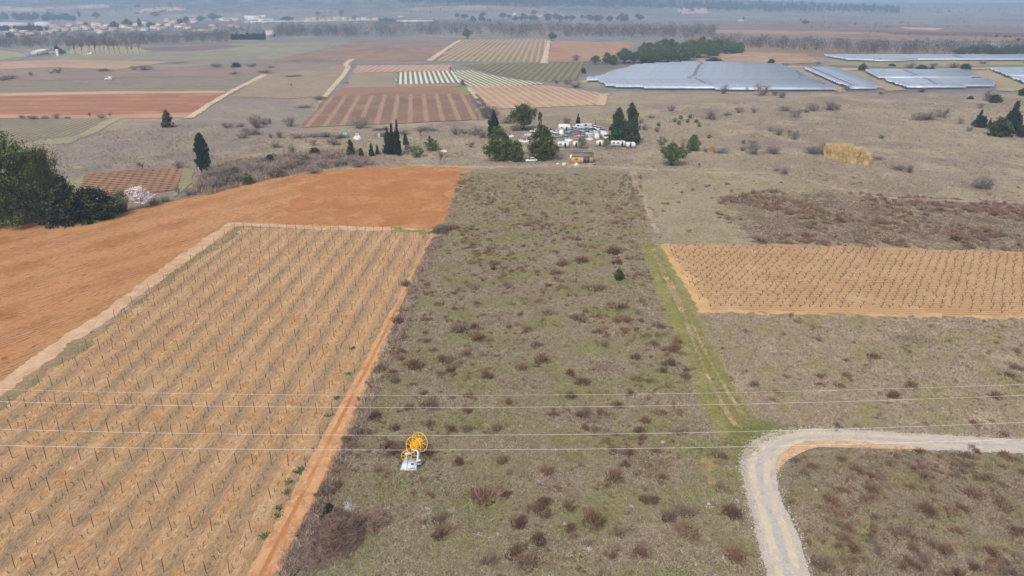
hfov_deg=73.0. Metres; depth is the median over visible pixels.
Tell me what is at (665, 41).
umbrella pine
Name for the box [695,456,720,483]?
bare patch
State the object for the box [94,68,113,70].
bare shrub
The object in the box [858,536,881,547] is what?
scrub tuft
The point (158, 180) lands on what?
brown vineyard
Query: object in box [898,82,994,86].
solar row
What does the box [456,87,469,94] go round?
weedy corner
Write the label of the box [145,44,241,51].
grey field
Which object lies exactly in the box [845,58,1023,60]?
solar row
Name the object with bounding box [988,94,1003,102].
evergreen shrub
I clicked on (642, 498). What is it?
scrub tuft
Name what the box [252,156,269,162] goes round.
bare shrub
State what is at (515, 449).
overhead wire
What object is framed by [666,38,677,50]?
umbrella pine
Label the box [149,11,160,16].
umbrella pine
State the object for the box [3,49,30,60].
country lane
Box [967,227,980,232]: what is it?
scrub tuft
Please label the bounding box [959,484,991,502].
scrub tuft
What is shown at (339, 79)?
farm track
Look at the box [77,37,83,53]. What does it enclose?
bare tree
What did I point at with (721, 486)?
scrub tuft
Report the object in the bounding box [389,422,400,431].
scrub tuft
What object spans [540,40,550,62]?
farm track
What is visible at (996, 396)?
scrub tuft
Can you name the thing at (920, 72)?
solar row
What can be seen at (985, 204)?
scrub
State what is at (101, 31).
village house
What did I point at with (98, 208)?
evergreen shrub
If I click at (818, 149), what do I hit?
bare shrub
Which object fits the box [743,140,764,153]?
bare shrub
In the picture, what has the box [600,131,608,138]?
motorhome
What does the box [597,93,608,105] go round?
sandy corner
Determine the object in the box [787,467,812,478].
scrub tuft
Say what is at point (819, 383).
scrub tuft
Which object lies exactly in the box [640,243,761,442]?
green track
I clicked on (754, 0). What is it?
sky
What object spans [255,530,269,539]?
green weed
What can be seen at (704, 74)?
solar row
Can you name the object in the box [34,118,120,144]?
grass lane
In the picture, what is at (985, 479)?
scrub tuft
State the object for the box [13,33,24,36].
village house
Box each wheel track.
[748,432,1023,575]
[763,439,1023,575]
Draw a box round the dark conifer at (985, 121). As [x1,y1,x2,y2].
[981,116,987,127]
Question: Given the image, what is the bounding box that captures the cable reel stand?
[400,432,427,470]
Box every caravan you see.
[557,141,568,147]
[558,124,570,130]
[572,141,580,147]
[596,140,603,146]
[610,140,625,146]
[626,142,635,148]
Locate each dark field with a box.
[355,19,510,22]
[842,30,1023,36]
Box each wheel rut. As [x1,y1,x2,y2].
[651,248,740,427]
[668,276,746,423]
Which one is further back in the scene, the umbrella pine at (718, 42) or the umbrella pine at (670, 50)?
the umbrella pine at (718, 42)
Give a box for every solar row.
[586,77,813,79]
[588,76,811,80]
[598,78,815,82]
[600,79,821,82]
[601,75,808,75]
[604,80,821,84]
[604,82,825,86]
[605,74,804,74]
[605,83,829,86]
[607,73,803,73]
[608,72,802,72]
[612,71,798,71]
[614,70,797,70]
[615,84,828,88]
[619,69,793,69]
[623,68,790,68]
[624,67,789,67]
[629,66,786,66]
[631,65,785,65]
[634,64,782,64]
[643,63,779,63]
[644,85,835,89]
[655,62,765,62]
[682,61,732,61]
[714,86,835,91]
[806,67,836,69]
[808,68,838,70]
[810,69,841,72]
[811,70,843,73]
[815,71,847,74]
[817,72,849,74]
[819,73,852,75]
[821,74,854,76]
[823,75,857,78]
[824,54,1023,55]
[825,76,860,79]
[828,77,862,81]
[830,55,1023,56]
[830,78,865,80]
[832,79,868,81]
[834,80,871,84]
[837,56,1023,57]
[837,81,874,83]
[842,82,873,84]
[843,57,1023,60]
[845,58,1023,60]
[845,83,876,86]
[848,84,881,88]
[848,85,876,89]
[859,58,917,60]
[865,69,960,72]
[867,70,963,72]
[868,71,966,74]
[871,72,971,74]
[873,59,905,60]
[873,73,974,76]
[875,74,979,76]
[877,75,971,78]
[885,78,987,82]
[887,79,991,83]
[892,80,990,84]
[894,81,995,84]
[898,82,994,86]
[902,83,993,87]
[905,84,966,89]
[989,67,1023,69]
[993,68,1023,68]
[996,69,1023,73]
[1007,74,1023,75]
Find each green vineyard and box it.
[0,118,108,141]
[464,62,583,81]
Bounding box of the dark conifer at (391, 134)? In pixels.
[387,123,394,153]
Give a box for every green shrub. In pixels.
[110,188,128,212]
[230,166,239,174]
[239,173,253,184]
[298,154,310,160]
[408,145,423,157]
[423,138,438,150]
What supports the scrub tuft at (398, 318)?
on the meadow at (784, 484)
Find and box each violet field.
[0,19,41,22]
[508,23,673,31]
[665,23,1023,32]
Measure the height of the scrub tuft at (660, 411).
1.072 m
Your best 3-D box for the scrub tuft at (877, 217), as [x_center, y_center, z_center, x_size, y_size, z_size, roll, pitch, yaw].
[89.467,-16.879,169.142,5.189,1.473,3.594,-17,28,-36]
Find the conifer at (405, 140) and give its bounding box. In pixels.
[403,133,408,144]
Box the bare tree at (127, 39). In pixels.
[124,33,134,52]
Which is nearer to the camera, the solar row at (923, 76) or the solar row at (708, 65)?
the solar row at (923, 76)
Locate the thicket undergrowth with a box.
[188,147,368,195]
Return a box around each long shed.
[0,23,30,26]
[34,22,53,27]
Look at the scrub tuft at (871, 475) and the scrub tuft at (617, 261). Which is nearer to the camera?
the scrub tuft at (871, 475)
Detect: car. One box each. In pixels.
[525,157,536,161]
[577,133,586,136]
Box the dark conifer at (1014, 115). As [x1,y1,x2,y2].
[1005,100,1022,133]
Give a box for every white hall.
[244,15,261,19]
[247,19,274,22]
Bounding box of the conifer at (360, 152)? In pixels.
[358,147,363,157]
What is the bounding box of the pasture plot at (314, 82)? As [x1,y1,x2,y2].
[233,63,352,98]
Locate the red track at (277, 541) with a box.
[246,232,435,575]
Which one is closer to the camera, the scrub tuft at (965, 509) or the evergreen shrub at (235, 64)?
the scrub tuft at (965, 509)
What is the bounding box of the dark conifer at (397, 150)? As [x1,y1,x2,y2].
[393,119,401,155]
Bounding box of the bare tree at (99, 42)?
[91,32,100,53]
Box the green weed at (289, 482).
[285,478,294,485]
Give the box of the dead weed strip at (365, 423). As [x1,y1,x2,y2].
[278,231,448,575]
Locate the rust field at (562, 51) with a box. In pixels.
[547,41,636,61]
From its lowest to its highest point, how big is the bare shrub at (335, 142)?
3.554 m
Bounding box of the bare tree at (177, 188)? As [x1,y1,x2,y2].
[174,185,179,197]
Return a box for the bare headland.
[661,246,1023,320]
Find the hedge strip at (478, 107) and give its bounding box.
[470,93,499,117]
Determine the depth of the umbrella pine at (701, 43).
661.93 m
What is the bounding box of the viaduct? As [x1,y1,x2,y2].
[253,20,379,24]
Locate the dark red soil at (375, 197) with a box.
[269,165,465,226]
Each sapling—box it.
[577,136,586,148]
[602,137,610,145]
[656,136,667,148]
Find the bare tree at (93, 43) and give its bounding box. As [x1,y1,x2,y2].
[88,36,96,53]
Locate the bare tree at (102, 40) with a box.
[97,33,105,53]
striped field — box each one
[302,93,478,126]
[470,85,608,108]
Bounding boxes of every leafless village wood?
[0,29,232,47]
[192,24,357,36]
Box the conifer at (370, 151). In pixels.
[368,143,374,155]
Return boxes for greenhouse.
[397,20,432,21]
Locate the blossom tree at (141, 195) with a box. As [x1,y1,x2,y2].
[124,185,154,207]
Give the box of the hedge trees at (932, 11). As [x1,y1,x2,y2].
[810,4,1022,13]
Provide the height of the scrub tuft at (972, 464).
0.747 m
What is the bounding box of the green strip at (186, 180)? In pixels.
[173,168,193,196]
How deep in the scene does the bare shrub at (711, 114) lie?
315.06 m
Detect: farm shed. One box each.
[30,49,59,54]
[47,50,65,53]
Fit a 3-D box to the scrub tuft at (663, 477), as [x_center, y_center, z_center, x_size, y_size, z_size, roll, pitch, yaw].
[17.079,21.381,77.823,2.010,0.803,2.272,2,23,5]
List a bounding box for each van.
[573,123,584,128]
[584,123,591,127]
[593,132,599,138]
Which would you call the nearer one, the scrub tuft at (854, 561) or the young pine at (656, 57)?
the scrub tuft at (854, 561)
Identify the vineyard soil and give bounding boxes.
[0,227,428,575]
[660,243,1023,318]
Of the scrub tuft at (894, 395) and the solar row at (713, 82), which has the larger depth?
the solar row at (713, 82)
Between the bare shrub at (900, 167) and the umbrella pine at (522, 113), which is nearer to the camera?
the bare shrub at (900, 167)
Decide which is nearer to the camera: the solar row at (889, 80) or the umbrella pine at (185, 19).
the solar row at (889, 80)
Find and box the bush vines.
[668,242,1023,291]
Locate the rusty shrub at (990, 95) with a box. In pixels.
[982,90,997,100]
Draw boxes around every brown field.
[273,43,451,60]
[634,41,1019,54]
[680,34,1023,41]
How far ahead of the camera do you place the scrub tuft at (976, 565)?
65.62 m
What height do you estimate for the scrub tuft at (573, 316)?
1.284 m
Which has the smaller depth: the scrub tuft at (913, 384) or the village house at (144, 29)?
the scrub tuft at (913, 384)
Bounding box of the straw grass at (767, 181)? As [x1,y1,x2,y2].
[644,172,1023,243]
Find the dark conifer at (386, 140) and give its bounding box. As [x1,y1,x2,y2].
[382,126,391,153]
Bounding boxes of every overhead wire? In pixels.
[0,384,1018,394]
[0,395,1018,407]
[2,439,1012,449]
[7,422,1021,434]
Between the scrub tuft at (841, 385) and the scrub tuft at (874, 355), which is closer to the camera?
the scrub tuft at (841, 385)
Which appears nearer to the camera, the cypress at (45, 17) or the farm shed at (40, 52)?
the farm shed at (40, 52)
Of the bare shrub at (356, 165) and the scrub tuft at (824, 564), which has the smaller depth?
the scrub tuft at (824, 564)
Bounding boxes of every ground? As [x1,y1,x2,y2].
[0,0,1023,118]
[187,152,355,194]
[508,123,641,150]
[696,51,821,63]
[717,190,1023,251]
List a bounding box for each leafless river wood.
[274,17,717,38]
[713,32,1023,53]
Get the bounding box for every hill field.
[0,7,50,11]
[45,4,108,9]
[134,7,185,13]
[243,9,338,13]
[405,5,549,11]
[677,8,709,14]
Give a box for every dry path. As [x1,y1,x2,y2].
[405,163,765,174]
[629,170,659,232]
[766,167,1023,203]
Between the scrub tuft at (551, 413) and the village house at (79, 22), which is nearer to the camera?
the scrub tuft at (551, 413)
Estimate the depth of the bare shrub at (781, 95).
384.89 m
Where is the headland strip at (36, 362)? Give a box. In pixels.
[0,222,432,396]
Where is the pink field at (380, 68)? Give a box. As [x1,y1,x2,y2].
[351,65,451,72]
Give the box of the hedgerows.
[32,9,1022,49]
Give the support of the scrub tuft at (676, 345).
on the meadow at (784, 484)
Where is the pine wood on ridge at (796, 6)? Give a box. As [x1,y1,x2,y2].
[397,0,900,12]
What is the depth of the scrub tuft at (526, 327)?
113.76 m
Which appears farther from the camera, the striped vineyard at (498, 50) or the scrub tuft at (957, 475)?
the striped vineyard at (498, 50)
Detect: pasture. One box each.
[0,87,1023,398]
[49,83,321,197]
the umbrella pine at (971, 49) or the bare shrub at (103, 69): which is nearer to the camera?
the bare shrub at (103, 69)
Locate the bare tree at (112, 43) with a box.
[108,36,114,51]
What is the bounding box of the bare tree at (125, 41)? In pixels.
[123,37,127,52]
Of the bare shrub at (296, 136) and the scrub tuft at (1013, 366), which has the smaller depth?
the scrub tuft at (1013, 366)
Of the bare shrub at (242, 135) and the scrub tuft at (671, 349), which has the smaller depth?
the scrub tuft at (671, 349)
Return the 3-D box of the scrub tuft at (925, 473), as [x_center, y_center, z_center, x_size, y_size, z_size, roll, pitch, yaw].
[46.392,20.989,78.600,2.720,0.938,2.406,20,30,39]
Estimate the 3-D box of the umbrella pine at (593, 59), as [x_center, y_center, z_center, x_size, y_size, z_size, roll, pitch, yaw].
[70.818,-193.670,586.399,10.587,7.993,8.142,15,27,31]
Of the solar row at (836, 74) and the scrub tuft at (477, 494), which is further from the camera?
the solar row at (836, 74)
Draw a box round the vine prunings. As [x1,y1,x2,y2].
[0,231,413,575]
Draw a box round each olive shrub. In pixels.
[233,173,243,181]
[270,167,285,176]
[424,223,449,234]
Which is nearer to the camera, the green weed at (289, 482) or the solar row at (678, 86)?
the green weed at (289, 482)
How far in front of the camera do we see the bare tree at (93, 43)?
701.57 m
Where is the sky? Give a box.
[754,0,1023,1]
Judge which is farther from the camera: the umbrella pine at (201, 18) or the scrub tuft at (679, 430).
the umbrella pine at (201, 18)
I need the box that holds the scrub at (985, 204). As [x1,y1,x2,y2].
[295,172,1023,575]
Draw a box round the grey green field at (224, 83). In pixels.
[0,75,258,92]
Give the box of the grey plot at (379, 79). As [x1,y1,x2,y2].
[346,72,458,87]
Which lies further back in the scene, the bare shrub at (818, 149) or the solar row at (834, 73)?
the solar row at (834, 73)
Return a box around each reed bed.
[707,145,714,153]
[823,142,872,164]
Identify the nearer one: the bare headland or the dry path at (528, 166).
the bare headland
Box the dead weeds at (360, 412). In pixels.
[267,232,441,575]
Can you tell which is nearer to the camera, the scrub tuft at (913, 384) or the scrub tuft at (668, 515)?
the scrub tuft at (668, 515)
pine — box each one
[0,130,42,228]
[13,145,64,222]
[27,15,34,20]
[92,12,100,18]
[107,21,118,26]
[120,18,133,24]
[145,22,154,27]
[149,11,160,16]
[182,16,189,22]
[195,16,205,21]
[207,13,218,20]
[280,16,296,20]
[461,29,472,38]
[481,124,513,160]
[498,12,506,18]
[503,101,541,130]
[509,140,524,161]
[525,124,560,159]
[548,32,556,40]
[589,55,600,62]
[602,52,611,62]
[608,54,618,64]
[614,267,623,280]
[615,47,632,63]
[631,51,641,62]
[636,42,654,50]
[636,46,653,62]
[646,47,662,62]
[655,40,665,48]
[655,47,668,60]
[659,142,688,165]
[661,38,676,47]
[663,44,679,61]
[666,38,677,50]
[674,47,690,60]
[676,41,693,50]
[678,43,692,51]
[684,47,699,58]
[686,39,697,46]
[686,134,701,150]
[692,46,705,56]
[694,41,705,56]
[697,36,707,44]
[702,43,719,57]
[711,44,721,55]
[715,38,723,48]
[720,43,734,53]
[721,39,733,52]
[730,43,737,52]
[737,42,745,52]
[952,48,967,53]
[967,45,976,53]
[973,45,983,53]
[980,46,998,53]
[994,48,1008,53]
[1003,45,1011,52]
[1007,48,1018,53]
[1016,45,1023,53]
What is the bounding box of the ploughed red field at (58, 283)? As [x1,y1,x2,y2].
[0,167,470,381]
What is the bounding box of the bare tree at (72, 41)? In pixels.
[69,33,75,54]
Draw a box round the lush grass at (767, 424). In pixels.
[719,416,808,477]
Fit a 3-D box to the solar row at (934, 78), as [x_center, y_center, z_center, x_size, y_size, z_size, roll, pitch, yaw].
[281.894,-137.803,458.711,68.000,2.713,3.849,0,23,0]
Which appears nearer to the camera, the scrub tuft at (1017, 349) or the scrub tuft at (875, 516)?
the scrub tuft at (875, 516)
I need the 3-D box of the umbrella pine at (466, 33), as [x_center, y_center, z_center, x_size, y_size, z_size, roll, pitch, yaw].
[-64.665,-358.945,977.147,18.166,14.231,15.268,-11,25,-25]
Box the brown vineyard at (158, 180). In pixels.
[74,167,183,194]
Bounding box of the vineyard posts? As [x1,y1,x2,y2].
[163,223,418,281]
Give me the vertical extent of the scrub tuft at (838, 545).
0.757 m
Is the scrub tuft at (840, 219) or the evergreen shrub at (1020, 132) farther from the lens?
the evergreen shrub at (1020, 132)
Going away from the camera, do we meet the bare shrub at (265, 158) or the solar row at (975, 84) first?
the bare shrub at (265, 158)
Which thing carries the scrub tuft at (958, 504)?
on the meadow at (784, 484)
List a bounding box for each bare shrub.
[3,75,18,78]
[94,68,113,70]
[135,64,152,70]
[145,198,159,204]
[157,194,173,201]
[171,160,183,168]
[182,187,202,195]
[200,176,225,188]
[201,165,221,176]
[212,169,237,184]
[217,163,241,171]
[220,122,233,127]
[235,132,250,137]
[236,126,261,134]
[242,160,262,172]
[245,114,265,128]
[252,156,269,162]
[252,163,270,169]
[258,117,268,124]
[262,168,276,176]
[267,140,282,147]
[275,130,282,137]
[276,160,297,169]
[282,115,296,126]
[286,143,294,153]
[288,132,302,137]
[289,157,311,166]
[294,104,309,107]
[300,167,321,173]
[302,132,321,136]
[308,139,316,145]
[313,158,328,165]
[317,132,332,136]
[322,152,343,159]
[326,137,343,144]
[329,133,346,138]
[329,159,346,165]
[343,157,358,161]
[348,161,367,166]
[350,113,372,128]
[364,159,374,164]
[372,126,387,130]
[413,126,440,131]
[450,126,458,134]
[466,125,484,134]
[475,100,485,106]
[478,129,487,137]
[479,106,492,118]
[485,104,496,114]
[510,123,524,131]
[561,79,573,83]
[563,116,571,123]
[569,81,585,87]
[572,53,581,60]
[702,104,722,118]
[714,145,733,152]
[719,84,730,93]
[733,105,744,112]
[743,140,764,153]
[752,82,773,95]
[763,145,782,153]
[771,128,784,134]
[777,89,787,97]
[777,105,794,110]
[778,166,788,174]
[787,107,804,117]
[790,128,800,139]
[803,146,818,153]
[806,103,819,110]
[812,144,823,153]
[821,99,842,109]
[889,164,905,169]
[904,63,916,67]
[904,162,914,172]
[908,111,933,120]
[918,109,943,119]
[930,107,954,116]
[945,62,960,67]
[955,118,966,123]
[968,173,998,188]
[977,58,988,63]
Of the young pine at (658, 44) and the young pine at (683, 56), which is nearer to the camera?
the young pine at (683, 56)
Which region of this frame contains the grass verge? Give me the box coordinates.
[390,226,429,236]
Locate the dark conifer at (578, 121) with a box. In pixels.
[575,114,580,123]
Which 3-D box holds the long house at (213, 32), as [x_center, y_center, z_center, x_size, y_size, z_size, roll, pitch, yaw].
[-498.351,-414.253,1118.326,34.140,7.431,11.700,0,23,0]
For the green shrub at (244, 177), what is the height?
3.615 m
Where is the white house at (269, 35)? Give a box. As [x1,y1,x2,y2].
[266,30,275,36]
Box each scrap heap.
[353,133,362,139]
[515,139,531,142]
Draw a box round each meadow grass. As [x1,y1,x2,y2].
[696,312,1023,440]
[786,446,1023,575]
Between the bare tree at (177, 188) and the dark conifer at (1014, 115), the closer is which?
the bare tree at (177, 188)
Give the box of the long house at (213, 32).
[193,29,215,33]
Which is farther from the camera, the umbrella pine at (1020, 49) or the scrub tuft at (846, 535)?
the umbrella pine at (1020, 49)
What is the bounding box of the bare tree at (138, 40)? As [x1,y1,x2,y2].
[133,35,140,52]
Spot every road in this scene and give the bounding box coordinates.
[740,428,1023,575]
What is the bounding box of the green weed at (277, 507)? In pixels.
[272,504,283,512]
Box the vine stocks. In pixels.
[6,226,425,423]
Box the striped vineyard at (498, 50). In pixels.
[437,39,548,61]
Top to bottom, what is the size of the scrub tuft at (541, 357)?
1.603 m
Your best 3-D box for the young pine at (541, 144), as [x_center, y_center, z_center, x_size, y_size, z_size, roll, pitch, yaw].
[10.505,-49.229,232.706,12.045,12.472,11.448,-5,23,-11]
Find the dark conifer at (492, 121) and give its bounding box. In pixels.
[487,109,500,136]
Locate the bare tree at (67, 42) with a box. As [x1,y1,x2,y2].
[64,35,70,54]
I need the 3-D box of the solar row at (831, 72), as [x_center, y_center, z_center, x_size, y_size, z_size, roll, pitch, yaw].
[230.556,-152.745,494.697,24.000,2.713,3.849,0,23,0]
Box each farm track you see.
[185,74,267,117]
[323,59,353,96]
[426,40,460,60]
[466,87,481,107]
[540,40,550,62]
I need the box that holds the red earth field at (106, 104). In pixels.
[0,93,222,114]
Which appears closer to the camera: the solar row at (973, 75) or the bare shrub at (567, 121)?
the bare shrub at (567, 121)
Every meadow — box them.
[0,50,24,59]
[49,42,344,60]
[286,168,1023,575]
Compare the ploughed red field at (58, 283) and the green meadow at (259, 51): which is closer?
the ploughed red field at (58, 283)
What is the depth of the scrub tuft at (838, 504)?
73.82 m
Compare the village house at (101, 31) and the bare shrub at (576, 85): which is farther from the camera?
the village house at (101, 31)
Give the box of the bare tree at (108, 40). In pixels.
[102,34,110,52]
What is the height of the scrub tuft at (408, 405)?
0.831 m
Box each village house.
[9,29,18,32]
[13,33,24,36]
[26,32,37,35]
[46,30,55,33]
[51,28,61,31]
[61,28,69,31]
[66,23,73,27]
[71,27,81,31]
[76,21,86,24]
[82,27,93,30]
[96,30,106,33]
[99,26,108,29]
[108,27,118,31]
[119,25,129,28]
[140,28,149,31]
[150,25,160,29]
[174,24,184,28]
[183,26,192,29]
[223,18,231,21]
[250,19,257,23]
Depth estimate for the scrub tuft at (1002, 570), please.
65.29 m
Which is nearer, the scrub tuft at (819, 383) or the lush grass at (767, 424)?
the lush grass at (767, 424)
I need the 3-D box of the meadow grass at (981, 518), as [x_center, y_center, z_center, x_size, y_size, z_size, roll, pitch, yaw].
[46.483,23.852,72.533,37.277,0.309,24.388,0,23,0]
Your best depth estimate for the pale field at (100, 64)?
596.02 m
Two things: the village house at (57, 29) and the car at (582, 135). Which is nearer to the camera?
the car at (582, 135)
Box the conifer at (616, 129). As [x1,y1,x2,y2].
[608,107,627,140]
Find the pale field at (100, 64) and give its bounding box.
[0,60,171,68]
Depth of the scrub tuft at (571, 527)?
70.67 m
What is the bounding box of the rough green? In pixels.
[830,61,1023,66]
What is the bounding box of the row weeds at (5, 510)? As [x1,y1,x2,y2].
[0,226,409,575]
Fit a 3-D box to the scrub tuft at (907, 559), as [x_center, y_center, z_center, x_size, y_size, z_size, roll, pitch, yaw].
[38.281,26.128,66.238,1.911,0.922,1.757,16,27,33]
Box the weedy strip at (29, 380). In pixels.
[0,227,242,410]
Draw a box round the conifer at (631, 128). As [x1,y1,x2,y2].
[620,102,641,142]
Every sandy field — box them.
[701,30,889,33]
[901,27,943,29]
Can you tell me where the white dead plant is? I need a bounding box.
[342,499,355,512]
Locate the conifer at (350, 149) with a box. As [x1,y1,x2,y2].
[346,139,355,155]
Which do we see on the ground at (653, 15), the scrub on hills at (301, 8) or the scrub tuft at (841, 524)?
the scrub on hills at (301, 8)
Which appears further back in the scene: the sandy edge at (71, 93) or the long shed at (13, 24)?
the long shed at (13, 24)
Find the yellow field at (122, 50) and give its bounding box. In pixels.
[64,46,149,53]
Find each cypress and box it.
[41,14,48,20]
[192,132,210,171]
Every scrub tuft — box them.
[287,567,299,575]
[323,485,339,495]
[327,477,343,489]
[340,434,353,440]
[346,440,359,448]
[350,425,373,436]
[356,513,379,524]
[365,408,381,420]
[366,519,391,531]
[370,363,390,372]
[373,464,391,474]
[379,439,403,455]
[384,367,397,374]
[388,314,405,324]
[388,374,402,382]
[388,444,400,456]
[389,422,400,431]
[393,352,406,360]
[393,443,416,458]
[397,442,410,449]
[398,279,409,286]
[400,356,424,372]
[403,401,415,411]
[417,418,435,427]
[420,396,437,410]
[420,446,439,464]
[430,522,460,540]
[431,509,448,526]
[433,354,453,362]
[434,370,449,375]
[437,223,461,230]
[441,357,453,364]
[443,425,458,437]
[445,363,461,372]
[450,320,477,338]
[450,455,464,468]
[453,349,471,358]
[454,423,474,431]
[458,481,507,507]
[461,392,474,398]
[462,406,473,413]
[465,330,490,342]
[469,321,478,328]
[477,369,496,379]
[477,550,500,567]
[490,422,502,433]
[495,455,509,465]
[499,489,512,499]
[502,398,512,404]
[504,542,528,562]
[508,514,530,530]
[511,544,564,573]
[513,362,527,371]
[520,323,534,331]
[526,530,547,548]
[527,351,550,367]
[527,501,552,520]
[532,339,544,347]
[535,463,557,475]
[536,493,552,506]
[542,307,558,315]
[547,407,567,416]
[553,258,570,266]
[553,268,564,276]
[560,499,577,513]
[563,522,578,536]
[565,313,583,320]
[565,368,576,376]
[565,390,578,399]
[566,373,591,385]
[570,255,595,263]
[572,405,592,418]
[578,539,593,547]
[579,281,613,291]
[580,506,612,530]
[581,423,589,430]
[588,424,603,436]
[592,339,608,347]
[594,408,609,415]
[597,467,625,489]
[600,435,614,444]
[604,245,621,254]
[607,257,622,264]
[607,443,623,454]
[609,550,620,559]
[610,526,625,539]
[611,401,626,408]
[614,301,630,310]
[621,444,638,457]
[622,316,629,322]
[622,459,631,467]
[625,388,636,396]
[626,374,643,381]
[626,434,647,442]
[628,353,643,360]
[628,543,651,558]
[633,425,646,432]
[635,492,656,504]
[637,494,646,503]
[638,416,650,423]
[639,444,662,455]
[640,332,651,337]
[643,339,659,346]
[644,377,656,383]
[650,495,660,504]
[651,405,669,415]
[654,471,670,483]
[657,366,668,373]
[659,506,683,522]
[665,357,678,368]
[667,347,677,353]
[667,519,702,542]
[668,340,684,350]
[672,337,683,343]
[673,424,697,435]
[675,502,703,517]
[679,371,693,379]
[681,366,697,371]
[710,445,731,461]
[714,480,733,494]
[716,540,752,566]
[718,500,745,522]
[738,192,750,198]
[749,380,761,387]
[752,232,767,242]
[781,372,794,377]
[783,207,795,214]
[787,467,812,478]
[789,457,802,464]
[800,232,811,236]
[804,223,816,228]
[805,462,822,469]
[806,335,821,341]
[807,219,819,224]
[809,560,821,568]
[813,557,835,575]
[814,373,826,379]
[814,381,828,387]
[814,504,834,511]
[819,492,845,503]
[826,482,846,492]
[829,508,848,525]
[830,501,844,508]
[830,542,843,550]
[831,380,847,388]
[832,422,843,432]
[833,216,843,221]
[833,454,851,462]
[834,520,848,527]
[838,553,859,565]
[840,533,854,541]
[841,370,854,380]
[843,523,855,533]
[843,565,855,575]
[844,459,857,469]
[844,464,865,476]
[845,537,865,554]
[847,557,860,565]
[857,494,873,502]
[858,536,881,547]
[864,482,880,493]
[864,531,877,540]
[865,481,885,489]
[866,512,886,522]
[866,549,886,559]
[867,350,883,360]
[868,471,880,479]
[869,215,881,221]
[875,218,891,224]
[876,471,891,483]
[878,236,895,244]
[883,458,898,468]
[884,524,910,539]
[885,389,902,399]
[889,555,910,574]
[899,379,919,391]
[900,482,920,491]
[900,524,915,534]
[901,553,921,567]
[906,530,930,547]
[906,542,919,553]
[907,562,931,574]
[908,467,931,480]
[908,543,929,552]
[911,446,928,457]
[912,500,942,521]
[915,550,932,566]
[917,461,930,471]
[918,555,933,565]
[924,536,938,548]
[934,207,945,211]
[934,542,954,560]
[937,567,966,575]
[938,542,958,551]
[947,460,961,468]
[947,472,965,485]
[949,525,969,536]
[950,233,966,240]
[950,507,966,516]
[952,470,964,479]
[952,500,967,511]
[953,451,974,459]
[953,467,969,474]
[954,457,970,467]
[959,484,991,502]
[960,505,973,517]
[962,243,977,248]
[966,459,980,469]
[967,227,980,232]
[968,443,985,457]
[968,562,982,572]
[969,418,983,430]
[970,474,984,483]
[971,234,993,240]
[971,543,1003,562]
[979,475,994,482]
[980,472,997,481]
[981,555,997,565]
[983,227,993,232]
[986,231,1004,237]
[987,210,1001,215]
[987,390,1003,400]
[987,429,1010,437]
[987,564,1013,575]
[991,492,1015,513]
[994,564,1022,575]
[995,230,1011,236]
[996,450,1017,463]
[997,480,1010,487]
[1001,557,1015,568]
[1003,370,1023,383]
[1004,360,1023,370]
[1007,456,1022,464]
[1007,525,1020,532]
[1008,527,1021,538]
[1011,347,1022,353]
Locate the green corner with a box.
[66,174,86,191]
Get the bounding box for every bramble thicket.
[285,534,340,574]
[306,506,369,561]
[361,503,395,535]
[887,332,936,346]
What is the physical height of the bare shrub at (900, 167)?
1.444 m
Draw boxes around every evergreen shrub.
[35,172,84,228]
[67,186,121,224]
[160,110,173,127]
[230,62,241,67]
[265,154,274,161]
[309,147,319,154]
[320,502,334,519]
[705,57,722,60]
[857,63,868,70]
[915,64,927,68]
[960,63,972,68]
[984,116,1015,137]
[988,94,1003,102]
[1016,125,1023,137]
[1017,88,1023,95]
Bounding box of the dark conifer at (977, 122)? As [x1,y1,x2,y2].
[970,109,984,126]
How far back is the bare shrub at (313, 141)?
257.88 m
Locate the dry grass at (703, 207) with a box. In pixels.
[634,170,851,241]
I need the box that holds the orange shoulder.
[775,440,926,472]
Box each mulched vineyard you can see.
[395,70,460,83]
[454,70,544,86]
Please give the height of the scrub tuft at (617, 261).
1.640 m
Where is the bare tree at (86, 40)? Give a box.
[84,35,90,51]
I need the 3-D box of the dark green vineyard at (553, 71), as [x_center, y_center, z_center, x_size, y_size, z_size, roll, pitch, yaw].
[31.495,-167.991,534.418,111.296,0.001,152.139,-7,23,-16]
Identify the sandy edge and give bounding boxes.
[0,91,225,95]
[0,113,190,117]
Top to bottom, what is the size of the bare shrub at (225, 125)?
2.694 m
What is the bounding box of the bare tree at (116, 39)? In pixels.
[113,36,120,53]
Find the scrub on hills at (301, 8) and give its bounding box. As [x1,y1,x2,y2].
[1,0,628,14]
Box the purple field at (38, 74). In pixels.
[0,62,343,80]
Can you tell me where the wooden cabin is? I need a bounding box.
[570,152,593,163]
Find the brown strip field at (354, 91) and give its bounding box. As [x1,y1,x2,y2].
[331,86,461,95]
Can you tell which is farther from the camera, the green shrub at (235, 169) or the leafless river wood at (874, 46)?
the leafless river wood at (874, 46)

